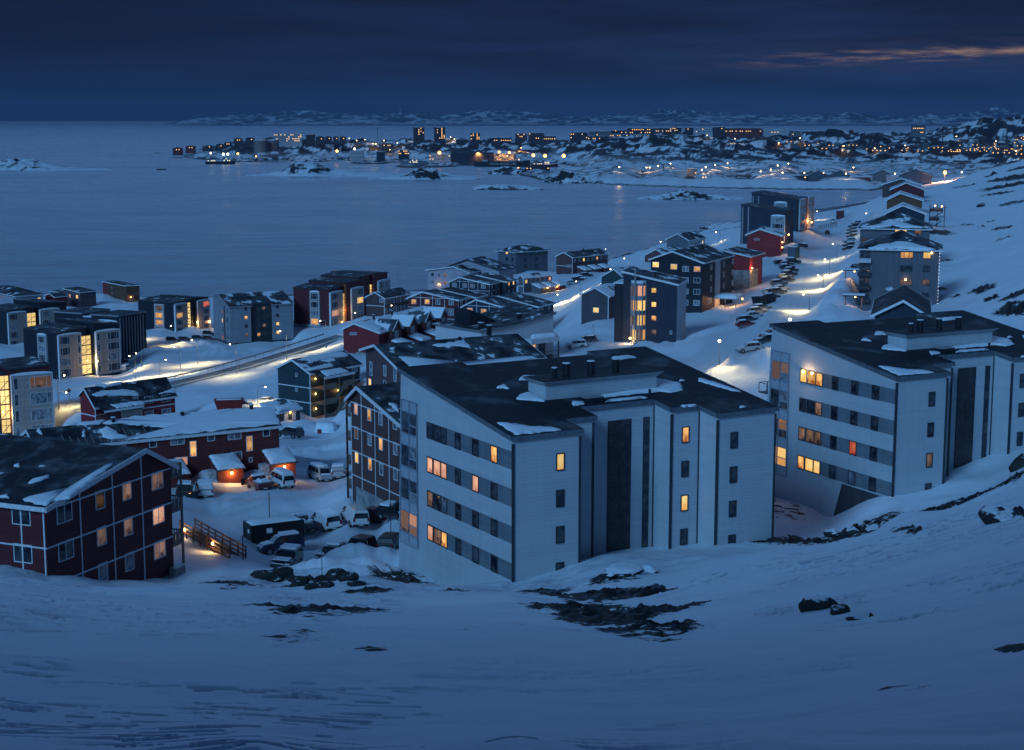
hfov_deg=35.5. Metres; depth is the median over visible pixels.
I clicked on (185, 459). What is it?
window
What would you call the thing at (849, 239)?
parked suv
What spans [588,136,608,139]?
apartment block
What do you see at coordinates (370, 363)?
window
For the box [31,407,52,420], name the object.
window
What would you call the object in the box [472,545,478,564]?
window
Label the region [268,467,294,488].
parked minibus
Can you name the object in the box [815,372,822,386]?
window
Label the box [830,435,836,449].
window
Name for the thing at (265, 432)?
window
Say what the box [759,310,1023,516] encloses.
apartment block
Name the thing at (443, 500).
window
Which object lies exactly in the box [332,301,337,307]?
window
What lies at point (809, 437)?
window
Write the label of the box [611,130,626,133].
apartment block
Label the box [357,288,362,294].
window
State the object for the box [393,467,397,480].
window
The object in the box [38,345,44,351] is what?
window
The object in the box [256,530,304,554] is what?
parked suv
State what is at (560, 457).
window
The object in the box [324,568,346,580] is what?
boulder
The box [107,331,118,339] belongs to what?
window
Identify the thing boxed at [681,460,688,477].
window
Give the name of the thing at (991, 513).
boulder
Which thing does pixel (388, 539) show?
parked suv
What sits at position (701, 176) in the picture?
warehouse
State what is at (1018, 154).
distant house
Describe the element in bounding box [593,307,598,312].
window
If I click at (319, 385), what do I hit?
apartment house
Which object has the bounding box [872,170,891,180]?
warehouse
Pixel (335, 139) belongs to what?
row house
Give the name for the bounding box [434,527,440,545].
window
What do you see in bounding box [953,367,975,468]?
stair window
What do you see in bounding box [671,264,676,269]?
window
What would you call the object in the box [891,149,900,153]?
distant house
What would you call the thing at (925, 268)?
window
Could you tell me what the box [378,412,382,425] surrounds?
window
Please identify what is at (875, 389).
window
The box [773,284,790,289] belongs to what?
parked estate car
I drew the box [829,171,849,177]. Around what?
warehouse
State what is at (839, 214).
container
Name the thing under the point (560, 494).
window
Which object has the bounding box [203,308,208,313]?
window
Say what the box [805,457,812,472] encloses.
window
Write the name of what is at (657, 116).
mountains
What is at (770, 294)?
parked hatchback
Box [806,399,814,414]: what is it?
window
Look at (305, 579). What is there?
boulder
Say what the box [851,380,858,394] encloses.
window
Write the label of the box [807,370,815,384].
window
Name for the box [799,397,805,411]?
window
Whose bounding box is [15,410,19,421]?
window
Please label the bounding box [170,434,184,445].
window
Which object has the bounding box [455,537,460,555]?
window
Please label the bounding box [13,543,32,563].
window
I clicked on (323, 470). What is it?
windows
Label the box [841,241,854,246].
parked estate car
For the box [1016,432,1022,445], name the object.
window
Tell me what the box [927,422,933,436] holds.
window
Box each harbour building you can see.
[350,151,363,162]
[376,151,384,161]
[429,154,450,161]
[494,153,515,160]
[525,166,549,171]
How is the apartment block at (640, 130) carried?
on the snow ground
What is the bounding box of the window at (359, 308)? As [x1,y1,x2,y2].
[357,305,362,311]
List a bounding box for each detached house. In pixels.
[0,285,45,303]
[50,286,96,306]
[77,377,177,421]
[102,280,140,301]
[579,283,614,324]
[600,266,630,283]
[643,246,677,261]
[665,231,706,247]
[723,246,764,289]
[745,226,785,256]
[870,284,931,318]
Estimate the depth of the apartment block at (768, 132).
3579.42 m
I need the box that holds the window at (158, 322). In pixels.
[156,320,162,324]
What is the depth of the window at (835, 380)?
159.68 m
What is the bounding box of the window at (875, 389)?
[871,385,879,399]
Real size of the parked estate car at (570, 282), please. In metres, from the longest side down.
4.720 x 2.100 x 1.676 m
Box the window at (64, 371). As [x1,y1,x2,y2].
[61,368,70,376]
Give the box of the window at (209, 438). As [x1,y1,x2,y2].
[207,431,214,440]
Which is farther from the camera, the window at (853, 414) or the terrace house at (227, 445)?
the terrace house at (227, 445)
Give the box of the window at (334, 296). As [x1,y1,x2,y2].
[331,293,337,299]
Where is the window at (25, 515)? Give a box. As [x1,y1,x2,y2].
[11,509,30,525]
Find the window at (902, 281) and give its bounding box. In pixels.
[899,279,911,284]
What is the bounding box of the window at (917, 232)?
[914,230,920,234]
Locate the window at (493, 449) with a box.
[490,445,497,463]
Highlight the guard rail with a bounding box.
[167,333,323,380]
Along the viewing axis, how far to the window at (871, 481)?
155.76 m
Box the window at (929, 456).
[926,453,932,467]
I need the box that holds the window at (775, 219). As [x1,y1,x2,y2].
[773,217,782,221]
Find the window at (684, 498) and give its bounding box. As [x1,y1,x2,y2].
[680,494,687,510]
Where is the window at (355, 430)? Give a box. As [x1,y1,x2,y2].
[354,426,357,438]
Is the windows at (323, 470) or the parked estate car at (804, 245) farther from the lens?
the parked estate car at (804, 245)
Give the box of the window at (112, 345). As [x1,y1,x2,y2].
[108,341,119,349]
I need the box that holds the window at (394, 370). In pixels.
[393,367,396,381]
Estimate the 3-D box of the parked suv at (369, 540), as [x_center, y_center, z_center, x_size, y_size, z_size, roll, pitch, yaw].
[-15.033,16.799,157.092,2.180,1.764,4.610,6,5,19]
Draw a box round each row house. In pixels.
[173,147,182,154]
[185,145,195,152]
[203,145,213,151]
[216,143,223,150]
[224,142,231,148]
[234,138,242,145]
[246,137,254,144]
[316,136,324,144]
[325,136,331,143]
[333,136,338,143]
[340,136,345,143]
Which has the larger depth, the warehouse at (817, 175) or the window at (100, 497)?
the warehouse at (817, 175)
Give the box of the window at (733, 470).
[729,466,736,482]
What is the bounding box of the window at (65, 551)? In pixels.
[58,538,73,562]
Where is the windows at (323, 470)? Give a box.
[308,465,329,472]
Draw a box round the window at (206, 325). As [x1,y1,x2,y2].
[204,322,209,328]
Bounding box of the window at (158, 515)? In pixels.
[152,504,164,525]
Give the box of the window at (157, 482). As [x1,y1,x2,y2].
[151,470,163,490]
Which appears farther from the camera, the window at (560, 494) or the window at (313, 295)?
the window at (313, 295)
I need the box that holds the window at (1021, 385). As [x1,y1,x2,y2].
[1019,374,1023,387]
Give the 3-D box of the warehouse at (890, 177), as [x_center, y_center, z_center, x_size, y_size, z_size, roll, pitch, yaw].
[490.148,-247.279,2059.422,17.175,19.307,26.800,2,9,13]
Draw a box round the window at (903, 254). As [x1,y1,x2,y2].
[900,252,912,257]
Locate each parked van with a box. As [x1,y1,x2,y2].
[309,508,341,531]
[340,503,369,526]
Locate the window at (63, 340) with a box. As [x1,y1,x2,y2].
[60,336,69,344]
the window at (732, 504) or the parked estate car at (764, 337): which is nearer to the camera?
the window at (732, 504)
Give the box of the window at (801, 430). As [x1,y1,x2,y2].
[798,426,805,440]
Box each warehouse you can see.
[450,152,493,163]
[669,170,686,176]
[687,168,696,175]
[696,174,709,178]
[771,174,808,179]
[808,171,828,180]
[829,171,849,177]
[850,176,870,180]
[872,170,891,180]
[886,175,898,181]
[899,169,931,184]
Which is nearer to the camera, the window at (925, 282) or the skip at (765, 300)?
the window at (925, 282)
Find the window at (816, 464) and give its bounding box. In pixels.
[813,459,819,474]
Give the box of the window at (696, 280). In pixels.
[694,278,699,282]
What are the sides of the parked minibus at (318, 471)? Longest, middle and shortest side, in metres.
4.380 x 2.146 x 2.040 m
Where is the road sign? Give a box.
[321,547,328,573]
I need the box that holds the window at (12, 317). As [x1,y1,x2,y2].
[9,314,17,320]
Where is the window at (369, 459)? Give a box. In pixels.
[368,458,371,470]
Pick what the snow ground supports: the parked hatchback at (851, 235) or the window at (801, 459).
the parked hatchback at (851, 235)
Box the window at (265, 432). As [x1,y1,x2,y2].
[263,430,269,436]
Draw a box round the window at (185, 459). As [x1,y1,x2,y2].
[175,456,187,464]
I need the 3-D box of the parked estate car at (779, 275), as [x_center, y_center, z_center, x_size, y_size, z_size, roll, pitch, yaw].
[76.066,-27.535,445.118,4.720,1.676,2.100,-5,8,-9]
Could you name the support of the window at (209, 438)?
in the terrace house at (227, 445)
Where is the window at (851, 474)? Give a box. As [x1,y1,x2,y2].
[848,470,855,485]
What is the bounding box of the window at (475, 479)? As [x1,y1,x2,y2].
[472,474,478,492]
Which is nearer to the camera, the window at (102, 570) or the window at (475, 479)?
the window at (102, 570)
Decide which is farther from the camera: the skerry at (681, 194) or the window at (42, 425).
the skerry at (681, 194)
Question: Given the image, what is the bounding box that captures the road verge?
[63,334,334,403]
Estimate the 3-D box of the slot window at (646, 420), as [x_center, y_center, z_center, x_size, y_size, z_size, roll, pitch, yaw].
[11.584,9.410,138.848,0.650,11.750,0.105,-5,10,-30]
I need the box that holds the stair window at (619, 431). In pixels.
[606,419,630,551]
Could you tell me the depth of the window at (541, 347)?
323.36 m
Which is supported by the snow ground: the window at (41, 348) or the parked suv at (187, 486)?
the parked suv at (187, 486)
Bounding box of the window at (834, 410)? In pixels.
[831,405,837,419]
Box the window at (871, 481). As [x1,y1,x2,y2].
[868,476,875,491]
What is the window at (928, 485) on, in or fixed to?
in the apartment block at (875, 408)
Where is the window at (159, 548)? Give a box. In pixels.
[153,538,165,559]
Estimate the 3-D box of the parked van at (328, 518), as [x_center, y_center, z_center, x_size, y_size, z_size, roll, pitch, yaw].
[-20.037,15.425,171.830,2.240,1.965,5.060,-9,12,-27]
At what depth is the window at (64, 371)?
436.73 m
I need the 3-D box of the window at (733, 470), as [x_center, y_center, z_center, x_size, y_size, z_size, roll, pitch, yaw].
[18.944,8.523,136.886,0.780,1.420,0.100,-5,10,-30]
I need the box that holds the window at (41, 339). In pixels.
[38,336,44,342]
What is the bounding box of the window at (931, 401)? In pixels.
[928,391,935,406]
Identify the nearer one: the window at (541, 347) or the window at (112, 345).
the window at (541, 347)
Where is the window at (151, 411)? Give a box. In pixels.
[145,410,153,415]
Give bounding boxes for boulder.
[250,569,279,579]
[266,575,282,582]
[272,566,293,578]
[286,574,295,581]
[289,580,305,587]
[293,576,309,582]
[304,582,317,589]
[312,574,326,581]
[317,580,333,587]
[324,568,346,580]
[337,571,358,581]
[346,580,365,586]
[395,573,413,581]
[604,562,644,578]
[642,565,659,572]
[798,594,837,611]
[823,529,840,537]
[830,604,849,614]
[845,527,858,535]
[845,611,873,620]
[851,264,858,267]
[865,524,879,532]
[978,504,1013,524]
[1008,453,1023,472]
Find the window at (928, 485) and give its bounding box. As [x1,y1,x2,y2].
[925,483,931,489]
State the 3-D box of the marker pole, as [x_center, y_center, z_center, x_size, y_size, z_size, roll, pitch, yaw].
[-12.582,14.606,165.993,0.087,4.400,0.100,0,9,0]
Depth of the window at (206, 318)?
570.02 m
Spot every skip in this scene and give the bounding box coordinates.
[214,397,243,409]
[751,296,776,304]
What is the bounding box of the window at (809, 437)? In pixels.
[805,428,813,443]
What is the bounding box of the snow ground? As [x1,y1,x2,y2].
[0,116,1023,749]
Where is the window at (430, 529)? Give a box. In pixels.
[427,524,433,541]
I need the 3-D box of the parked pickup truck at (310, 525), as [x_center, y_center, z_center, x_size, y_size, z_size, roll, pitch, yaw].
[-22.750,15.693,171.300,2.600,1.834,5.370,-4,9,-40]
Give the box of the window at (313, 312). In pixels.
[311,310,317,315]
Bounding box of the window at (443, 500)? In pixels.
[441,496,446,513]
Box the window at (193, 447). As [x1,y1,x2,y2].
[189,441,196,456]
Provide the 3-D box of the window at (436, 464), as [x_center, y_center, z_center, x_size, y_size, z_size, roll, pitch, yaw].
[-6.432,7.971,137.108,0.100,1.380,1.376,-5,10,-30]
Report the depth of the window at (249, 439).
197.81 m
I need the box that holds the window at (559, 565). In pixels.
[556,562,563,570]
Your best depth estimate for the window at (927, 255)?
341.54 m
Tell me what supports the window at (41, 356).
in the apartment block at (73, 347)
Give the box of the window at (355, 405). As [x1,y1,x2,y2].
[354,402,357,414]
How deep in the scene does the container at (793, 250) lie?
492.90 m
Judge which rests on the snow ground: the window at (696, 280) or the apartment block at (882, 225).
the apartment block at (882, 225)
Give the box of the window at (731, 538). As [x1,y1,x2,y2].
[728,534,735,543]
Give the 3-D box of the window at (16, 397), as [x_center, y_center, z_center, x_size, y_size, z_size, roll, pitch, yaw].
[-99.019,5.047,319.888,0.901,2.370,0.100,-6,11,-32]
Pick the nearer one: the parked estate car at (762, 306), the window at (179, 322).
the parked estate car at (762, 306)
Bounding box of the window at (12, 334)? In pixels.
[10,331,18,338]
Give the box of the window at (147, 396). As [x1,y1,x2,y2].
[144,396,153,403]
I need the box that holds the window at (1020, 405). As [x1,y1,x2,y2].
[1018,403,1023,416]
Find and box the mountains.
[146,107,1023,125]
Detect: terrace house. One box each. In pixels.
[19,404,297,487]
[340,306,449,354]
[364,287,411,316]
[517,271,566,293]
[555,248,611,273]
[881,177,922,197]
[883,202,947,226]
[885,191,923,208]
[889,181,925,201]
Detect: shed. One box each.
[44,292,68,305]
[259,398,302,421]
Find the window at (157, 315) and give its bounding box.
[155,312,162,317]
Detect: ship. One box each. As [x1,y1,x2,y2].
[205,158,234,163]
[401,156,428,164]
[474,158,529,166]
[531,162,557,166]
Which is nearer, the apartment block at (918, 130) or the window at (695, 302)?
the window at (695, 302)
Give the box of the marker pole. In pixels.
[390,495,390,531]
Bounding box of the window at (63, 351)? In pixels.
[60,347,70,355]
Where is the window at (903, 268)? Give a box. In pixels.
[900,265,912,271]
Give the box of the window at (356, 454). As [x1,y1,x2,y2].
[355,451,358,463]
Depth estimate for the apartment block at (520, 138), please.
3521.80 m
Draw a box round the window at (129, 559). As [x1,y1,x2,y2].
[125,551,134,571]
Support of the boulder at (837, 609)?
on the snow ground
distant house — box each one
[791,144,798,148]
[879,148,888,154]
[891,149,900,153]
[941,148,959,151]
[951,148,969,153]
[958,147,977,151]
[972,143,980,147]
[977,146,995,150]
[978,148,989,152]
[992,151,1001,155]
[993,147,1012,151]
[1003,151,1012,154]
[1012,147,1023,150]
[1015,152,1023,158]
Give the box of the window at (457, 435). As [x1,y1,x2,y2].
[455,432,460,449]
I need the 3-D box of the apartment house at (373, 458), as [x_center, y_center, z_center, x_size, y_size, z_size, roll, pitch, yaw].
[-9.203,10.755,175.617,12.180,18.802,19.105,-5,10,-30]
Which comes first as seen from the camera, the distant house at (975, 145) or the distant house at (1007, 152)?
the distant house at (1007, 152)
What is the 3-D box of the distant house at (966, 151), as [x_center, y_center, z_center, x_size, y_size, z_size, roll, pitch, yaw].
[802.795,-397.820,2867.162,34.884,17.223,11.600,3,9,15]
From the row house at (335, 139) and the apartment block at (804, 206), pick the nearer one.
the apartment block at (804, 206)
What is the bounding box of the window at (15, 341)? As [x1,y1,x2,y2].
[10,340,18,344]
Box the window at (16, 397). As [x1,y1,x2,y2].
[14,394,18,405]
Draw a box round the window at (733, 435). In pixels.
[730,432,737,448]
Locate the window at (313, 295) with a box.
[311,293,317,299]
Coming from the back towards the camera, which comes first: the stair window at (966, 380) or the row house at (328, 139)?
the row house at (328, 139)
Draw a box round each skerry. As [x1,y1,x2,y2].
[0,157,112,170]
[245,161,402,176]
[366,166,483,179]
[471,184,547,189]
[486,166,528,173]
[542,169,592,183]
[637,189,744,199]
[697,222,731,228]
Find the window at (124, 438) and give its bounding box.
[111,437,125,445]
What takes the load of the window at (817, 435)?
in the apartment block at (875, 408)
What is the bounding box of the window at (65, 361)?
[61,357,70,366]
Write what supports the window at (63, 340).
in the apartment block at (73, 347)
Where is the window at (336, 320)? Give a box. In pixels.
[332,318,338,324]
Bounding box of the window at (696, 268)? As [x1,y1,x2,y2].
[694,266,699,271]
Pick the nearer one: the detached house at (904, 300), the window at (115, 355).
the detached house at (904, 300)
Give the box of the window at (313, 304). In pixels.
[311,301,317,307]
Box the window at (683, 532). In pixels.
[680,528,687,544]
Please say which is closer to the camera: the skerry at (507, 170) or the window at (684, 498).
the window at (684, 498)
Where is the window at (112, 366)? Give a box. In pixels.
[109,362,119,370]
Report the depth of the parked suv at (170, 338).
510.15 m
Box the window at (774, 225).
[773,224,782,228]
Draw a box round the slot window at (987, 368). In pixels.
[981,366,989,457]
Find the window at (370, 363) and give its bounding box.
[369,361,372,375]
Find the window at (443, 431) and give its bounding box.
[440,427,446,444]
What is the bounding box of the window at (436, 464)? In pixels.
[433,459,440,476]
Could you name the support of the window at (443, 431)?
in the apartment block at (516, 471)
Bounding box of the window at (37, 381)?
[29,375,51,388]
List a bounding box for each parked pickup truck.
[241,472,272,490]
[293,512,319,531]
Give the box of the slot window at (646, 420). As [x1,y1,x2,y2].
[641,417,649,547]
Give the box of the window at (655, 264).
[652,262,658,266]
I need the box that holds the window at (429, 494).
[427,490,432,507]
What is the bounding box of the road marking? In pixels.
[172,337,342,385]
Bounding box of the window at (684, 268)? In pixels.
[682,266,688,271]
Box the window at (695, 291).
[693,289,699,294]
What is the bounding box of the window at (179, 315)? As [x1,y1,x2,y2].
[176,312,182,317]
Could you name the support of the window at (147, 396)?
in the detached house at (107, 402)
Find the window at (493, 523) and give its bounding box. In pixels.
[490,518,497,536]
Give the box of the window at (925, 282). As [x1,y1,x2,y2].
[922,279,929,285]
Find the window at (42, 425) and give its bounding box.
[32,423,52,428]
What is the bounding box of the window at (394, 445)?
[393,442,396,455]
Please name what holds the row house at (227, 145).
on the snow ground
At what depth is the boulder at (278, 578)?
124.29 m
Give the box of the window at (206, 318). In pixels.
[204,315,209,320]
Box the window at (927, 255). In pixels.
[923,252,930,258]
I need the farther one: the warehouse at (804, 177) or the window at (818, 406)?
the warehouse at (804, 177)
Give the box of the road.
[54,335,342,411]
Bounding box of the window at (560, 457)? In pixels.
[556,452,564,470]
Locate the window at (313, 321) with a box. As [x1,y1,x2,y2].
[311,318,318,324]
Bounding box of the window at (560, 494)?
[556,489,564,507]
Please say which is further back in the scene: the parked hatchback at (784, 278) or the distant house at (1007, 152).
the distant house at (1007, 152)
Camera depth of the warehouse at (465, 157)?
3072.44 m
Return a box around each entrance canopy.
[842,293,864,309]
[843,268,858,277]
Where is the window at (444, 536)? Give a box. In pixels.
[441,530,447,548]
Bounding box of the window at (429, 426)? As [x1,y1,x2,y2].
[426,422,432,439]
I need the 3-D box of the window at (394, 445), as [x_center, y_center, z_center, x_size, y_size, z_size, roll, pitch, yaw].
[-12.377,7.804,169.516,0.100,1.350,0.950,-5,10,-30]
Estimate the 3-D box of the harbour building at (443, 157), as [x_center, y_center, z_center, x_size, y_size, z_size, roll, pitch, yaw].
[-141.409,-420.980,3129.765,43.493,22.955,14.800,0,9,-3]
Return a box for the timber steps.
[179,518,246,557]
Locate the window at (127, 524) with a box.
[123,516,132,536]
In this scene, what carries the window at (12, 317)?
in the apartment block at (17, 316)
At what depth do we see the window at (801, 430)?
165.26 m
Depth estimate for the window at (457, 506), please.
134.37 m
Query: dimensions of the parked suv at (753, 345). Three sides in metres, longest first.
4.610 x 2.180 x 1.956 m
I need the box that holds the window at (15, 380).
[13,378,17,389]
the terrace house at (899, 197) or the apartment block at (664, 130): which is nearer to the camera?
the terrace house at (899, 197)
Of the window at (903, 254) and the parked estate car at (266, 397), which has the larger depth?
the window at (903, 254)
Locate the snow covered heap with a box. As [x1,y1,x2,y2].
[315,421,336,433]
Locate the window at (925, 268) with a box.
[923,266,929,271]
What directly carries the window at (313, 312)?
in the apartment block at (332, 298)
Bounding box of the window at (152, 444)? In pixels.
[149,437,156,447]
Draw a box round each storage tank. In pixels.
[254,139,267,152]
[268,139,278,151]
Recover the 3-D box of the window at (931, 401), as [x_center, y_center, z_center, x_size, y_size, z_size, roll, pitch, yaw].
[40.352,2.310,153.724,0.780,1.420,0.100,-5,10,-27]
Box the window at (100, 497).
[95,489,104,509]
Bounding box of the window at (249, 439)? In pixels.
[246,436,252,451]
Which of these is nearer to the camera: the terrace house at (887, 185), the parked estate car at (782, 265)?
the parked estate car at (782, 265)
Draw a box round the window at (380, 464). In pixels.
[379,462,382,475]
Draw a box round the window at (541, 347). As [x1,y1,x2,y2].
[538,343,544,354]
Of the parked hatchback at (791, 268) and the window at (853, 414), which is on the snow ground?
the parked hatchback at (791, 268)
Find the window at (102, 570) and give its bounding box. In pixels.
[98,561,107,579]
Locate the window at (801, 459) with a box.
[797,455,804,469]
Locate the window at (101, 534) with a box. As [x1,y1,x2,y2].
[96,525,106,546]
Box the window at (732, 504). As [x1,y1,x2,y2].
[729,500,736,516]
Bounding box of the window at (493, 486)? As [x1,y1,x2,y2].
[490,481,497,500]
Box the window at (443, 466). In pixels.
[440,462,446,479]
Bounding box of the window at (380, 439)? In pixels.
[379,437,382,450]
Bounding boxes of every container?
[243,514,304,543]
[788,245,799,258]
[836,210,843,218]
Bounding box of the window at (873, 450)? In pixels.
[869,446,876,461]
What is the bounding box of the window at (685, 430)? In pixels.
[682,426,689,442]
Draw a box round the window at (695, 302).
[693,300,699,305]
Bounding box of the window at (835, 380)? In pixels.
[832,376,838,390]
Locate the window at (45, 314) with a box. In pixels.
[42,311,49,317]
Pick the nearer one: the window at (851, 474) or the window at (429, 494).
the window at (429, 494)
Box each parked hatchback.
[191,334,204,339]
[314,540,346,558]
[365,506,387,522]
[375,500,398,520]
[735,319,754,327]
[746,311,764,316]
[763,292,780,297]
[773,258,781,264]
[779,260,793,264]
[780,276,794,281]
[784,266,798,271]
[841,245,853,250]
[845,233,856,237]
[846,226,856,230]
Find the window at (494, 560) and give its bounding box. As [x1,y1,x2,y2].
[491,554,497,573]
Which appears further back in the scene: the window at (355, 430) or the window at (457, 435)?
the window at (355, 430)
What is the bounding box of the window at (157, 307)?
[155,305,162,310]
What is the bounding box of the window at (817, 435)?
[814,430,820,445]
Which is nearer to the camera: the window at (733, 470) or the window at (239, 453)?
the window at (733, 470)
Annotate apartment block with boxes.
[0,299,66,344]
[0,355,54,434]
[22,318,120,379]
[53,307,146,359]
[137,295,210,331]
[211,291,294,344]
[274,134,301,146]
[293,270,389,327]
[306,134,314,146]
[381,143,390,151]
[397,346,779,584]
[398,150,408,159]
[413,127,424,144]
[425,256,515,289]
[434,128,444,144]
[456,139,467,144]
[470,133,479,143]
[491,137,511,146]
[495,245,550,273]
[515,133,526,143]
[529,133,543,143]
[539,136,555,144]
[570,132,587,141]
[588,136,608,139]
[589,131,609,137]
[610,134,632,137]
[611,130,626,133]
[614,266,687,343]
[627,128,654,133]
[655,128,671,133]
[672,127,681,132]
[685,127,693,134]
[695,128,711,136]
[712,127,724,136]
[725,128,760,137]
[740,203,794,245]
[751,190,833,231]
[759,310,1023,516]
[761,129,788,136]
[789,130,799,136]
[802,131,824,135]
[856,230,942,310]
[857,213,932,255]
[911,125,925,136]
[1014,136,1023,140]
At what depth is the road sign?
125.56 m
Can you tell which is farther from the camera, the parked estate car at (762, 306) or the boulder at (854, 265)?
the boulder at (854, 265)
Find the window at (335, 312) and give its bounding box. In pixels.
[332,309,338,316]
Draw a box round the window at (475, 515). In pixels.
[472,510,478,528]
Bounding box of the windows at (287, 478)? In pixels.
[270,471,293,480]
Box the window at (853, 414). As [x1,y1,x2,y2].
[850,410,857,425]
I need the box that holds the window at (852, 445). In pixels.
[849,440,856,455]
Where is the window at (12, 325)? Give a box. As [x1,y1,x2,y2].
[10,323,17,329]
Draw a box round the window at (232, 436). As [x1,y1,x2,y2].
[228,432,241,439]
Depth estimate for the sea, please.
1497.54 m
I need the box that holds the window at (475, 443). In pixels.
[472,438,478,456]
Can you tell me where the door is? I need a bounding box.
[292,412,295,419]
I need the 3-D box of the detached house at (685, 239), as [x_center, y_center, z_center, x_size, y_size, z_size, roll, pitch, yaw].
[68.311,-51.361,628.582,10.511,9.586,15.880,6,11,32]
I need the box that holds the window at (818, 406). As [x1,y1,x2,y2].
[815,401,821,415]
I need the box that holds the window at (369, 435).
[368,433,371,445]
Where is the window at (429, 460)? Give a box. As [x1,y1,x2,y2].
[427,456,432,473]
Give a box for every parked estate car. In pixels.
[177,336,191,340]
[202,334,215,339]
[259,396,272,399]
[566,279,579,284]
[577,334,596,341]
[736,314,758,321]
[752,303,772,308]
[753,333,771,343]
[762,287,769,293]
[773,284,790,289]
[776,273,793,278]
[779,263,795,268]
[794,242,807,247]
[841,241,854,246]
[845,230,857,234]
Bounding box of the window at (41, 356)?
[39,354,45,360]
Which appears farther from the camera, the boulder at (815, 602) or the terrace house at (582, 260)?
the terrace house at (582, 260)
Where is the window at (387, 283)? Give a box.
[384,281,389,287]
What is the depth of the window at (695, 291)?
395.32 m
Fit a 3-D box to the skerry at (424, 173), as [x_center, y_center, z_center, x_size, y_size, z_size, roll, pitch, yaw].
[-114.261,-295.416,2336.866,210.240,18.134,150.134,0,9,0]
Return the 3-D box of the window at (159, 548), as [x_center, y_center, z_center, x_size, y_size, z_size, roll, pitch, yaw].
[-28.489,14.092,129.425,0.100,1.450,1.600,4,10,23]
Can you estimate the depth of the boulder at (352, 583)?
99.50 m
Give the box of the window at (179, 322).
[177,320,182,325]
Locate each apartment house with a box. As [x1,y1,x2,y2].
[0,435,185,580]
[274,350,362,417]
[344,382,400,520]
[359,324,546,384]
[406,286,487,320]
[432,305,559,357]
[447,272,517,296]
[460,291,555,312]
[648,243,743,312]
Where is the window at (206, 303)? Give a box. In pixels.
[203,301,208,306]
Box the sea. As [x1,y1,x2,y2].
[0,121,958,296]
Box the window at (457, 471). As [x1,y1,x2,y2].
[455,467,460,485]
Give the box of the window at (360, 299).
[357,297,362,303]
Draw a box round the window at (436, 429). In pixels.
[433,424,439,442]
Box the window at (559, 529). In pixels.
[556,526,563,543]
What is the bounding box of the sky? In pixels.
[0,0,1023,120]
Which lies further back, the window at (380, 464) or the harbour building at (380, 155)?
the harbour building at (380, 155)
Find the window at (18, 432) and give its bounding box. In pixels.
[16,427,20,434]
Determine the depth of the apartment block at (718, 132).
3579.02 m
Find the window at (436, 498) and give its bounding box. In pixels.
[433,493,440,511]
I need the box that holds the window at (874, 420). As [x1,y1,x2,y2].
[870,415,878,430]
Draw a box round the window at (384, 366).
[383,365,385,375]
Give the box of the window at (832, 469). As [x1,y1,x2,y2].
[829,464,835,479]
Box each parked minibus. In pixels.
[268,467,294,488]
[307,462,332,481]
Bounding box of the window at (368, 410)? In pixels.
[367,408,370,421]
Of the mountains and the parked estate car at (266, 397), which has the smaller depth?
the parked estate car at (266, 397)
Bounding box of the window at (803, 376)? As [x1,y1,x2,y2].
[800,369,806,382]
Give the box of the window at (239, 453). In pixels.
[231,451,241,458]
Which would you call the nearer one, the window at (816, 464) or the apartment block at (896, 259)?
the window at (816, 464)
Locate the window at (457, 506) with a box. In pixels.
[455,502,460,520]
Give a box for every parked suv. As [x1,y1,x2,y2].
[120,363,134,370]
[166,336,179,341]
[175,480,193,497]
[194,479,213,496]
[202,329,213,335]
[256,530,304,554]
[270,543,302,567]
[279,425,304,438]
[330,462,346,477]
[347,534,376,547]
[376,532,398,549]
[565,338,586,348]
[571,276,584,280]
[580,272,592,276]
[735,341,761,352]
[746,306,768,312]
[758,328,771,336]
[768,287,787,293]
[770,279,787,285]
[781,269,797,275]
[785,257,800,263]
[842,237,855,242]
[848,222,858,227]
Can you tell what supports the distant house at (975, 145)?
on the snow ground
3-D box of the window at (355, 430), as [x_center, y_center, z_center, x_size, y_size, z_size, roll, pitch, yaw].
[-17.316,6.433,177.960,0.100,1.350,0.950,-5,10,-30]
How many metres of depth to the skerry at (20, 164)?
2723.18 m
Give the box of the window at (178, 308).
[176,305,182,310]
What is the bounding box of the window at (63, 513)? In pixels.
[56,501,72,524]
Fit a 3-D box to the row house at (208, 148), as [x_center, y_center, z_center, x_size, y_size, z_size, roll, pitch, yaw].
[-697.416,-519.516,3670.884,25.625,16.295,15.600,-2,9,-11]
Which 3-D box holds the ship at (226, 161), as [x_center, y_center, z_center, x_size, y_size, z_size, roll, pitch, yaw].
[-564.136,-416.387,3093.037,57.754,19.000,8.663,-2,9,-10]
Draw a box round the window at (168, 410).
[162,408,170,413]
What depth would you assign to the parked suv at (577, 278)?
554.55 m
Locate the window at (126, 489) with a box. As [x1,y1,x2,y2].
[122,480,131,500]
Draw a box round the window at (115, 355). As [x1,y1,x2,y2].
[108,352,119,360]
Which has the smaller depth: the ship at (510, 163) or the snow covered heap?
the snow covered heap
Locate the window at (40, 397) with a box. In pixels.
[30,391,51,404]

